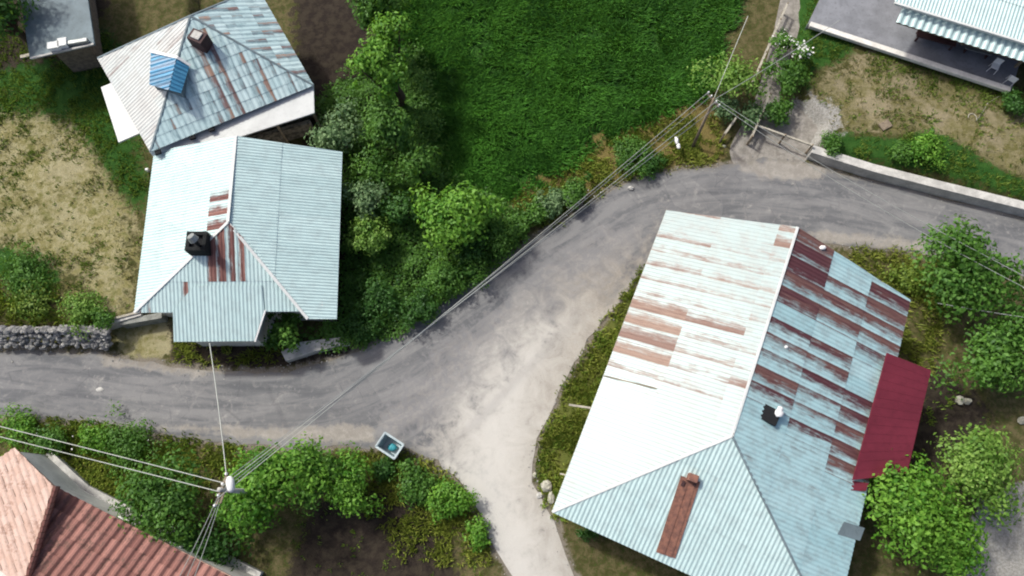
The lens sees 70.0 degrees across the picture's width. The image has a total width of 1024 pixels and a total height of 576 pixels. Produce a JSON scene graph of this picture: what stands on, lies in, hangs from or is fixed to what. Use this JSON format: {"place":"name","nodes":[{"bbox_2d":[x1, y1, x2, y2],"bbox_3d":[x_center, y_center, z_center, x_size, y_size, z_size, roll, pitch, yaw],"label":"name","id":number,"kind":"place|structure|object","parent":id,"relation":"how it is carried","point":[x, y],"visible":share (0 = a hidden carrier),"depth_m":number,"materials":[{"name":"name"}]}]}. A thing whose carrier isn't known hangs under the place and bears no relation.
{"place":"outdoors","nodes":[
{"label":"outdoors","id":0,"kind":"place"},
{"bbox_2d":[0,0,1023,575],"bbox_3d":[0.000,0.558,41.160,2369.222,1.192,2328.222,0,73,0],"label":"ground","id":1,"kind":"structure","parent":0,"point":[324,36],"depth_m":42.30,"materials":[{"name":"plant"}]},
{"bbox_2d":[0,0,38,42],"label":"tree","id":2,"kind":"object","parent":1,"relation":"on","point":[9,17],"visible":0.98,"depth_m":41.44,"materials":[{"name":"green plant"}]},
{"bbox_2d":[0,401,40,449],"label":"weed clump","id":3,"kind":"object","parent":1,"relation":"on","point":[25,426],"visible":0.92,"depth_m":38.89,"materials":[{"name":"green plant"}]},
{"bbox_2d":[5,279,58,329],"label":"weed clump","id":4,"kind":"object","parent":1,"relation":"on","point":[33,298],"visible":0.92,"depth_m":39.97,"materials":[{"name":"green plant"}]},
{"bbox_2d":[0,240,64,321],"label":"weed clump","id":5,"kind":"object","parent":1,"relation":"on","point":[16,276],"visible":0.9,"depth_m":40.45,"materials":[{"name":"green plant"}]},
{"bbox_2d":[17,419,70,455],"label":"weed clump","id":6,"kind":"object","parent":1,"relation":"on","point":[46,443],"visible":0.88,"depth_m":38.62,"materials":[{"name":"green plant"}]},
{"bbox_2d":[0,325,112,350],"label":"stone wall","id":7,"kind":"structure","parent":1,"relation":"on","point":[96,339],"depth_m":39.97,"materials":[{"name":"stone"}]},
{"bbox_2d":[20,0,102,71],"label":"outbuilding","id":8,"kind":"structure","parent":1,"relation":"on","point":[51,20],"depth_m":42.47,"materials":[{"name":"concrete"}]},
{"bbox_2d":[47,41,61,51],"bbox_3d":[-26.061,-13.756,41.652,0.657,0.340,0.454,-11,73,-3],"label":"white box","id":9,"kind":"object","parent":8,"relation":"on","point":[52,46],"visible":1,"depth_m":41.51,"materials":[{"name":"plastic"}]},
{"bbox_2d":[57,37,68,48],"bbox_3d":[-25.598,-13.959,41.714,0.509,0.340,0.540,-11,73,-3],"label":"white box","id":10,"kind":"object","parent":8,"relation":"on","point":[62,42],"visible":1,"depth_m":41.57,"materials":[{"name":"plastic"}]},
{"bbox_2d":[67,38,88,46],"bbox_3d":[-24.840,-14.050,41.783,1.224,0.240,0.280,-11,73,-3],"label":"roof pipe","id":11,"kind":"object","parent":8,"relation":"on","point":[80,41],"visible":1,"depth_m":41.69,"materials":[{"name":"grey metal"}]},
{"bbox_2d":[55,284,116,340],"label":"weed clump","id":12,"kind":"object","parent":1,"relation":"on","point":[84,307],"visible":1,"depth_m":39.82,"materials":[{"name":"green plant"}]},
{"bbox_2d":[75,415,113,456],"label":"weed clump","id":13,"kind":"object","parent":1,"relation":"on","point":[90,438],"visible":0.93,"depth_m":38.70,"materials":[{"name":"green plant"}]},
{"bbox_2d":[86,303,115,331],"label":"weed clump","id":14,"kind":"object","parent":1,"relation":"on","point":[103,322],"visible":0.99,"depth_m":39.77,"materials":[{"name":"green plant"}]},
{"bbox_2d":[0,448,263,575],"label":"house","id":15,"kind":"structure","parent":1,"relation":"on","point":[55,515],"depth_m":34.56,"materials":[{"name":"tile"}]},
{"bbox_2d":[96,400,174,478],"bbox_3d":[-19.896,7.962,38.699,4.343,1.536,4.146,0,73,0],"label":"weed clump","id":16,"kind":"object","parent":1,"relation":"on","point":[122,449],"visible":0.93,"depth_m":38.54,"materials":[{"name":"green plant"}]},
{"bbox_2d":[105,312,167,329],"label":"garden wall","id":17,"kind":"structure","parent":1,"relation":"on","point":[130,320],"depth_m":40.39,"materials":[{"name":"concrete"}]},
{"bbox_2d":[108,441,213,551],"bbox_3d":[-17.448,10.469,36.502,5.378,4.109,5.455,0,73,0],"label":"bush","id":18,"kind":"object","parent":1,"relation":"on","point":[150,504],"visible":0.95,"depth_m":35.63,"materials":[{"name":"green plant"}]},
{"bbox_2d":[160,517,254,570],"bbox_3d":[-15.421,13.524,36.325,5.208,2.717,4.254,0,73,0],"label":"bush","id":19,"kind":"object","parent":1,"relation":"on","point":[212,553],"visible":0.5,"depth_m":36.09,"materials":[{"name":"green plant"}]},
{"bbox_2d":[97,0,320,155],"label":"house","id":20,"kind":"structure","parent":1,"relation":"on","point":[225,69],"depth_m":40.69,"materials":[{"name":"white paint"}]},
{"bbox_2d":[213,472,247,506],"bbox_3d":[-12.694,9.934,35.398,0.752,6.888,1.531,20,74,6],"label":"utility pole","id":21,"kind":"object","parent":1,"relation":"on","point":[229,481],"visible":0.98,"depth_m":32.38,"materials":[{"name":"metal"}]},
{"bbox_2d":[0,436,217,491],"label":"overhead cable","id":22,"kind":"object","parent":21,"relation":"attached to","point":[105,463],"visible":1,"depth_m":32.95,"materials":[{"name":"metal"}]},
{"bbox_2d":[0,426,221,482],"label":"overhead cable","id":23,"kind":"object","parent":21,"relation":"attached to","point":[110,454],"visible":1,"depth_m":33.05,"materials":[{"name":"metal"}]},
{"bbox_2d":[180,497,217,575],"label":"overhead cable","id":24,"kind":"object","parent":21,"relation":"attached to","point":[198,538],"visible":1,"depth_m":31.98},
{"bbox_2d":[209,343,226,478],"bbox_3d":[-14.106,5.737,35.057,0.049,3.344,7.663,-22,74,-6],"label":"overhead cable","id":25,"kind":"object","parent":21,"relation":"attached to","point":[218,409],"visible":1,"depth_m":35.05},
{"bbox_2d":[205,496,262,558],"bbox_3d":[-13.807,11.762,37.255,3.331,1.914,3.333,-20,74,-6],"label":"bush","id":26,"kind":"object","parent":1,"relation":"on","point":[222,527],"visible":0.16,"depth_m":36.81,"materials":[{"name":"green plant"}]},
{"bbox_2d":[133,136,341,345],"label":"house","id":27,"kind":"structure","parent":1,"relation":"on","point":[241,237],"depth_m":38.41,"materials":[{"name":"white paint"}]},
{"bbox_2d":[209,431,350,540],"bbox_3d":[-11.560,9.508,36.542,6.840,4.870,4.336,-26,75,-8],"label":"bush","id":28,"kind":"object","parent":1,"relation":"on","point":[268,477],"visible":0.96,"depth_m":35.52,"materials":[{"name":"green plant"}]},
{"bbox_2d":[260,312,302,353],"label":"shrub","id":29,"kind":"object","parent":1,"relation":"on","point":[285,329],"visible":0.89,"depth_m":39.26,"materials":[{"name":"green plant"}]},
{"bbox_2d":[283,443,345,517],"bbox_3d":[-10.034,9.565,37.199,2.860,3.484,3.601,35,76,10],"label":"bush","id":30,"kind":"object","parent":1,"relation":"on","point":[307,500],"visible":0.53,"depth_m":36.29,"materials":[{"name":"green plant"}]},
{"bbox_2d":[281,337,349,362],"bbox_3d":[-10.874,3.244,40.601,3.726,0.550,0.844,-15,74,-5],"label":"concrete ledge","id":31,"kind":"object","parent":1,"relation":"on","point":[305,350],"visible":0.8,"depth_m":40.32,"materials":[{"name":"concrete"}]},
{"bbox_2d":[304,95,368,153],"bbox_3d":[-10.052,-8.870,42.550,3.770,3.899,2.972,-29,75,-9],"label":"tree","id":32,"kind":"object","parent":1,"relation":"on","point":[340,130],"visible":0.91,"depth_m":41.60,"materials":[{"name":"green plant"}]},
{"bbox_2d":[0,125,700,522],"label":"green weeds","id":33,"kind":"object","parent":1,"relation":"on","point":[556,439],"visible":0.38,"depth_m":39.32,"materials":[{"name":"green plant"}]},
{"bbox_2d":[320,440,384,518],"bbox_3d":[-7.954,10.053,37.163,4.106,3.100,3.024,43,78,12],"label":"bush","id":34,"kind":"object","parent":1,"relation":"on","point":[348,494],"visible":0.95,"depth_m":36.45,"materials":[{"name":"green plant"}]},
{"bbox_2d":[337,307,390,343],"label":"shrub","id":35,"kind":"object","parent":1,"relation":"on","point":[354,324],"visible":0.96,"depth_m":40.27,"materials":[{"name":"green plant"}]},
{"bbox_2d":[341,175,390,223],"bbox_3d":[-8.254,-4.957,41.843,3.112,3.071,2.564,43,78,12],"label":"tree","id":36,"kind":"object","parent":1,"relation":"on","point":[364,198],"visible":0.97,"depth_m":40.88,"materials":[{"name":"green plant"}]},
{"bbox_2d":[342,212,394,257],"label":"tree","id":37,"kind":"object","parent":1,"relation":"on","point":[369,242],"visible":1,"depth_m":40.52,"materials":[{"name":"green plant"}]},
{"bbox_2d":[348,142,398,189],"bbox_3d":[-8.055,-6.633,42.414,2.971,2.985,2.604,35,76,10],"label":"tree","id":38,"kind":"object","parent":1,"relation":"on","point":[376,169],"visible":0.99,"depth_m":41.50,"materials":[{"name":"green plant"}]},
{"bbox_2d":[344,262,405,322],"bbox_3d":[-7.634,0.361,40.757,3.501,1.852,3.691,0,73,0],"label":"shrub","id":39,"kind":"object","parent":1,"relation":"on","point":[376,298],"visible":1,"depth_m":40.35,"materials":[{"name":"green plant"}]},
{"bbox_2d":[345,0,410,51],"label":"tree","id":40,"kind":"object","parent":1,"relation":"on","point":[366,10],"visible":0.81,"depth_m":41.12,"materials":[{"name":"green plant"}]},
{"bbox_2d":[346,10,411,111],"bbox_3d":[-7.012,-12.234,42.069,3.513,7.073,4.788,21,74,6],"label":"tree","id":41,"kind":"object","parent":1,"relation":"on","point":[378,53],"visible":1,"depth_m":39.72,"materials":[{"name":"green plant"}]},
{"bbox_2d":[370,454,395,483],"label":"bush","id":42,"kind":"object","parent":1,"relation":"on","point":[384,467],"visible":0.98,"depth_m":38.30,"materials":[{"name":"green plant"}]},
{"bbox_2d":[359,88,414,151],"bbox_3d":[-7.127,-9.129,42.138,3.239,5.113,3.298,0,73,0],"label":"tree","id":43,"kind":"object","parent":1,"relation":"on","point":[382,124],"visible":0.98,"depth_m":40.71,"materials":[{"name":"green plant"}]},
{"bbox_2d":[375,432,403,458],"bbox_3d":[-6.405,8.388,38.724,1.270,1.030,0.950,31,75,9],"label":"waste bin","id":44,"kind":"object","parent":1,"relation":"on","point":[384,441],"visible":0.99,"depth_m":38.50,"materials":[{"name":"metal"}]},
{"bbox_2d":[374,189,421,225],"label":"shrub","id":45,"kind":"object","parent":1,"relation":"on","point":[404,203],"visible":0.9,"depth_m":41.06,"materials":[{"name":"green plant"}]},
{"bbox_2d":[388,458,432,510],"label":"bush","id":46,"kind":"object","parent":1,"relation":"on","point":[409,482],"visible":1,"depth_m":37.87,"materials":[{"name":"green plant"}]},
{"bbox_2d":[296,38,534,353],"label":"undergrowth","id":47,"kind":"object","parent":1,"relation":"on","point":[422,120],"visible":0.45,"depth_m":42.55,"materials":[{"name":"green plant"}]},
{"bbox_2d":[387,134,443,189],"bbox_3d":[-5.524,-7.142,42.320,3.087,3.497,3.837,10,73,3],"label":"tree","id":48,"kind":"object","parent":1,"relation":"on","point":[413,162],"visible":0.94,"depth_m":41.48,"materials":[{"name":"green plant"}]},
{"bbox_2d":[390,280,440,331],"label":"shrub","id":49,"kind":"object","parent":1,"relation":"on","point":[414,310],"visible":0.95,"depth_m":40.41,"materials":[{"name":"green plant"}]},
{"bbox_2d":[411,466,441,507],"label":"bush","id":50,"kind":"object","parent":1,"relation":"on","point":[430,480],"visible":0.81,"depth_m":38.01,"materials":[{"name":"green plant"}]},
{"bbox_2d":[424,475,481,524],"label":"bush","id":51,"kind":"object","parent":1,"relation":"on","point":[451,493],"visible":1,"depth_m":37.44,"materials":[{"name":"green plant"}]},
{"bbox_2d":[421,251,492,299],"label":"shrub","id":52,"kind":"object","parent":1,"relation":"on","point":[441,277],"visible":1,"depth_m":40.71,"materials":[{"name":"green plant"}]},
{"bbox_2d":[409,180,508,260],"bbox_3d":[-2.811,-4.076,40.847,5.067,4.429,4.572,-18,74,-5],"label":"tree","id":53,"kind":"object","parent":1,"relation":"on","point":[460,215],"visible":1,"depth_m":39.62,"materials":[{"name":"green plant"}]},
{"bbox_2d":[454,229,488,278],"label":"shrub","id":54,"kind":"object","parent":1,"relation":"on","point":[477,253],"visible":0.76,"depth_m":41.13,"materials":[{"name":"green plant"}]},
{"bbox_2d":[0,110,950,568],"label":"verge weeds","id":55,"kind":"object","parent":1,"relation":"on","point":[444,524],"visible":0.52,"depth_m":39.81,"materials":[{"name":"plant"}]},
{"bbox_2d":[460,513,490,553],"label":"bush","id":56,"kind":"object","parent":1,"relation":"on","point":[477,534],"visible":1,"depth_m":37.24,"materials":[{"name":"green plant"}]},
{"bbox_2d":[467,202,522,261],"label":"shrub","id":57,"kind":"object","parent":1,"relation":"on","point":[494,227],"visible":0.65,"depth_m":41.19,"materials":[{"name":"green plant"}]},
{"bbox_2d":[0,0,1023,197],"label":"lawn grass","id":58,"kind":"structure","parent":1,"relation":"on","point":[95,106],"depth_m":44.33,"materials":[{"name":"plant"}]},
{"bbox_2d":[0,69,1023,575],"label":"yard weeds","id":59,"kind":"object","parent":1,"relation":"on","point":[86,263],"visible":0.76,"depth_m":42.70,"materials":[{"name":"green plant"}]},
{"bbox_2d":[500,213,530,249],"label":"shrub","id":60,"kind":"object","parent":1,"relation":"on","point":[515,220],"visible":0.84,"depth_m":41.90,"materials":[{"name":"green plant"}]},
{"bbox_2d":[519,195,549,231],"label":"shrub","id":61,"kind":"object","parent":1,"relation":"on","point":[537,214],"visible":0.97,"depth_m":42.12,"materials":[{"name":"green plant"}]},
{"bbox_2d":[540,480,551,491],"bbox_3d":[1.819,10.420,38.470,0.583,0.487,0.607,-15,74,-4],"label":"rock","id":62,"kind":"object","parent":1,"relation":"on","point":[546,486],"visible":1,"depth_m":38.32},
{"bbox_2d":[548,491,554,503],"bbox_3d":[2.050,10.992,38.338,0.380,0.355,0.679,0,73,0],"label":"rock","id":63,"kind":"object","parent":1,"relation":"on","point":[551,497],"visible":1,"depth_m":38.23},
{"bbox_2d":[530,186,578,221],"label":"shrub","id":64,"kind":"object","parent":1,"relation":"on","point":[552,204],"visible":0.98,"depth_m":42.34,"materials":[{"name":"green plant"}]},
{"bbox_2d":[558,171,592,209],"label":"shrub","id":65,"kind":"object","parent":1,"relation":"on","point":[578,193],"visible":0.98,"depth_m":42.48,"materials":[{"name":"green plant"}]},
{"bbox_2d":[574,527,600,542],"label":"weed clump","id":66,"kind":"object","parent":1,"relation":"on","point":[585,532],"visible":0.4,"depth_m":37.39,"materials":[{"name":"green plant"}]},
{"bbox_2d":[608,131,653,180],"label":"shrub","id":67,"kind":"object","parent":1,"relation":"on","point":[625,155],"visible":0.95,"depth_m":43.31,"materials":[{"name":"green plant"}]},
{"bbox_2d":[635,150,668,180],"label":"shrub","id":68,"kind":"object","parent":1,"relation":"on","point":[651,162],"visible":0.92,"depth_m":43.39,"materials":[{"name":"green plant"}]},
{"bbox_2d":[691,91,719,148],"bbox_3d":[11.311,-9.680,42.900,0.780,4.033,1.743,7,73,2],"label":"utility pole","id":69,"kind":"object","parent":1,"relation":"on","point":[703,121],"visible":0.99,"depth_m":42.32,"materials":[{"name":"grey wood"}]},
{"bbox_2d":[218,93,706,497],"bbox_3d":[-0.929,-0.897,36.716,32.642,2.732,0.032,-41,77,-11],"label":"overhead cable","id":70,"kind":"object","parent":69,"relation":"attached to","point":[462,298],"visible":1,"depth_m":36.82,"materials":[{"name":"metal"}]},
{"bbox_2d":[220,96,710,492],"bbox_3d":[-0.823,-0.904,36.718,32.394,2.724,0.024,-41,77,-11],"label":"overhead cable","id":71,"kind":"object","parent":69,"relation":"attached to","point":[463,298],"visible":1,"depth_m":36.66,"materials":[{"name":"metal"}]},
{"bbox_2d":[222,101,715,486],"bbox_3d":[-0.669,-0.859,36.705,32.110,2.732,0.032,-40,77,-11],"label":"overhead cable","id":72,"kind":"object","parent":69,"relation":"attached to","point":[465,298],"visible":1,"depth_m":36.61,"materials":[{"name":"metal"}]},
{"bbox_2d":[224,105,718,480],"bbox_3d":[-0.563,-0.867,36.707,31.875,2.724,0.024,-39,77,-11],"label":"overhead cable","id":73,"kind":"object","parent":69,"relation":"attached to","point":[466,298],"visible":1,"depth_m":36.28,"materials":[{"name":"metal"}]},
{"bbox_2d":[715,20,839,98],"bbox_3d":[15.034,-12.946,41.498,8.651,1.033,0.034,-31,75,-9],"label":"overhead cable","id":74,"kind":"object","parent":69,"relation":"attached to","point":[776,61],"visible":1,"depth_m":41.70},
{"bbox_2d":[716,102,1022,286],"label":"overhead cable","id":75,"kind":"object","parent":69,"relation":"attached to","point":[864,198],"visible":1,"depth_m":39.47,"materials":[{"name":"metal"}]},
{"bbox_2d":[716,99,1023,275],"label":"overhead cable","id":76,"kind":"object","parent":69,"relation":"attached to","point":[866,190],"visible":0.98,"depth_m":39.33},
{"bbox_2d":[706,93,741,123],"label":"shrub","id":77,"kind":"object","parent":1,"relation":"on","point":[730,103],"visible":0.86,"depth_m":43.77,"materials":[{"name":"green plant"}]},
{"bbox_2d":[683,47,771,106],"bbox_3d":[13.084,-12.526,43.878,5.300,3.553,3.809,25,75,7],"label":"sapling","id":78,"kind":"object","parent":1,"relation":"on","point":[731,79],"visible":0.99,"depth_m":43.28,"materials":[{"name":"green plant"}]},
{"bbox_2d":[719,115,737,142],"bbox_3d":[13.085,-9.582,44.302,0.136,1.271,1.605,35,76,10],"label":"wooden fence","id":79,"kind":"object","parent":1,"relation":"on","point":[729,127],"visible":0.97,"depth_m":43.83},
{"bbox_2d":[552,210,930,575],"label":"house","id":80,"kind":"structure","parent":1,"relation":"on","point":[756,407],"depth_m":35.20,"materials":[{"name":"metal"}]},
{"bbox_2d":[734,99,774,136],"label":"shrub","id":81,"kind":"object","parent":1,"relation":"on","point":[754,116],"visible":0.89,"depth_m":43.95,"materials":[{"name":"green plant"}]},
{"bbox_2d":[746,93,770,144],"bbox_3d":[14.980,-10.233,44.508,0.140,1.284,3.308,24,75,7],"label":"wooden fence","id":82,"kind":"object","parent":1,"relation":"on","point":[754,130],"visible":0.83,"depth_m":44.08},
{"bbox_2d":[746,2,788,95],"bbox_3d":[16.014,-14.990,45.962,0.140,1.284,6.743,25,75,7],"label":"wooden fence","id":83,"kind":"object","parent":1,"relation":"on","point":[774,32],"visible":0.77,"depth_m":45.65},
{"bbox_2d":[765,96,795,127],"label":"shrub","id":84,"kind":"object","parent":1,"relation":"on","point":[780,111],"visible":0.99,"depth_m":43.98,"materials":[{"name":"green plant"}]},
{"bbox_2d":[768,27,792,52],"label":"shrub","id":85,"kind":"object","parent":1,"relation":"on","point":[783,39],"visible":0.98,"depth_m":45.16,"materials":[{"name":"green plant"}]},
{"bbox_2d":[757,124,813,153],"bbox_3d":[16.245,-8.918,44.080,3.509,1.334,0.134,22,74,7],"label":"wooden barrier","id":86,"kind":"object","parent":1,"relation":"on","point":[790,137],"visible":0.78,"depth_m":43.55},
{"bbox_2d":[762,48,812,98],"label":"shrub","id":87,"kind":"object","parent":1,"relation":"on","point":[787,76],"visible":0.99,"depth_m":44.20,"materials":[{"name":"green plant"}]},
{"bbox_2d":[788,37,813,64],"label":"shrub","id":88,"kind":"object","parent":1,"relation":"on","point":[804,53],"visible":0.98,"depth_m":44.47,"materials":[{"name":"white plant"}]},
{"bbox_2d":[820,130,844,158],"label":"shrub","id":89,"kind":"object","parent":1,"relation":"on","point":[830,144],"visible":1,"depth_m":43.33,"materials":[{"name":"green plant"}]},
{"bbox_2d":[878,119,892,130],"bbox_3d":[22.487,-9.814,44.049,0.700,0.100,0.500,-28,75,-8],"label":"board","id":90,"kind":"object","parent":1,"relation":"on","point":[885,125],"visible":1,"depth_m":44.01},
{"bbox_2d":[886,138,914,166],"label":"shrub","id":91,"kind":"object","parent":1,"relation":"on","point":[903,153],"visible":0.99,"depth_m":42.94,"materials":[{"name":"green plant"}]},
{"bbox_2d":[877,261,933,300],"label":"weed clump","id":92,"kind":"object","parent":1,"relation":"on","point":[908,281],"visible":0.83,"depth_m":41.19,"materials":[{"name":"green plant"}]},
{"bbox_2d":[805,0,1023,92],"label":"house","id":93,"kind":"structure","parent":1,"relation":"on","point":[995,28],"depth_m":44.84,"materials":[{"name":"paint"}]},
{"bbox_2d":[914,30,956,50],"bbox_3d":[26.207,-15.524,45.005,2.400,1.100,0.750,18,74,5],"label":"bench","id":94,"kind":"object","parent":93,"relation":"on","point":[930,37],"visible":0.36,"depth_m":45.02,"materials":[{"name":"brown wood"}]},
{"bbox_2d":[963,45,991,58],"bbox_3d":[28.618,-14.523,45.039,1.600,0.450,0.300,18,74,5],"label":"bench","id":95,"kind":"object","parent":93,"relation":"on","point":[970,48],"visible":0.72,"depth_m":44.84,"materials":[{"name":"grey metal"}]},
{"bbox_2d":[986,58,1004,74],"bbox_3d":[29.436,-13.511,44.506,0.504,0.882,0.480,28,75,8],"label":"plastic chair","id":96,"kind":"object","parent":93,"relation":"on","point":[997,63],"visible":1,"depth_m":44.47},
{"bbox_2d":[1002,74,1018,86],"bbox_3d":[30.281,-12.657,44.245,0.504,0.882,0.482,36,76,10],"label":"plastic chair","id":97,"kind":"object","parent":93,"relation":"on","point":[1012,79],"visible":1,"depth_m":44.06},
{"bbox_2d":[806,145,1023,216],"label":"retaining wall","id":98,"kind":"structure","parent":1,"relation":"on","point":[865,169],"depth_m":43.06,"materials":[{"name":"concrete"}]},
{"bbox_2d":[861,451,989,574],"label":"tree","id":99,"kind":"object","parent":1,"relation":"on","point":[918,502],"visible":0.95,"depth_m":34.74,"materials":[{"name":"green plant"}]},
{"bbox_2d":[907,127,949,170],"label":"shrub","id":100,"kind":"object","parent":1,"relation":"on","point":[922,148],"visible":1,"depth_m":42.75,"materials":[{"name":"green plant"}]},
{"bbox_2d":[922,492,991,575],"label":"tree","id":101,"kind":"object","parent":1,"relation":"on","point":[956,561],"visible":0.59,"depth_m":35.05,"materials":[{"name":"green plant"}]},
{"bbox_2d":[955,395,964,404],"bbox_3d":[24.314,6.092,39.735,0.509,0.362,0.479,-39,77,-11],"label":"rock","id":102,"kind":"object","parent":1,"relation":"on","point":[958,401],"visible":0.95,"depth_m":39.63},
{"bbox_2d":[904,213,1023,324],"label":"tree","id":103,"kind":"object","parent":1,"relation":"on","point":[961,279],"visible":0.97,"depth_m":38.35,"materials":[{"name":"green plant"}]},
{"bbox_2d":[926,417,1023,532],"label":"tree","id":104,"kind":"object","parent":1,"relation":"on","point":[975,461],"visible":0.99,"depth_m":35.68,"materials":[{"name":"green plant"}]},
{"bbox_2d":[928,298,1023,399],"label":"tree","id":105,"kind":"object","parent":1,"relation":"on","point":[997,349],"visible":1,"depth_m":37.58,"materials":[{"name":"green plant"}]},
{"bbox_2d":[1000,86,1023,116],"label":"shrub","id":106,"kind":"object","parent":1,"relation":"on","point":[1013,101],"visible":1,"depth_m":43.60,"materials":[{"name":"green plant"}]},
{"bbox_2d":[0,157,1023,575],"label":"road","id":107,"kind":"structure","parent":0,"point":[466,391],"depth_m":40.49,"materials":[{"name":"asphalt"}]},
{"bbox_2d":[1,155,1023,574],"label":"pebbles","id":108,"kind":"object","parent":107,"relation":"on","point":[575,357],"visible":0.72,"depth_m":40.59,"materials":[{"name":"stone"}]},
{"bbox_2d":[393,0,746,202],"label":"field grass","id":109,"kind":"structure","parent":0,"point":[483,90],"depth_m":45.69,"materials":[{"name":"plant"}]},
{"bbox_2d":[730,0,817,163],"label":"path","id":110,"kind":"structure","parent":0,"point":[801,126],"depth_m":44.77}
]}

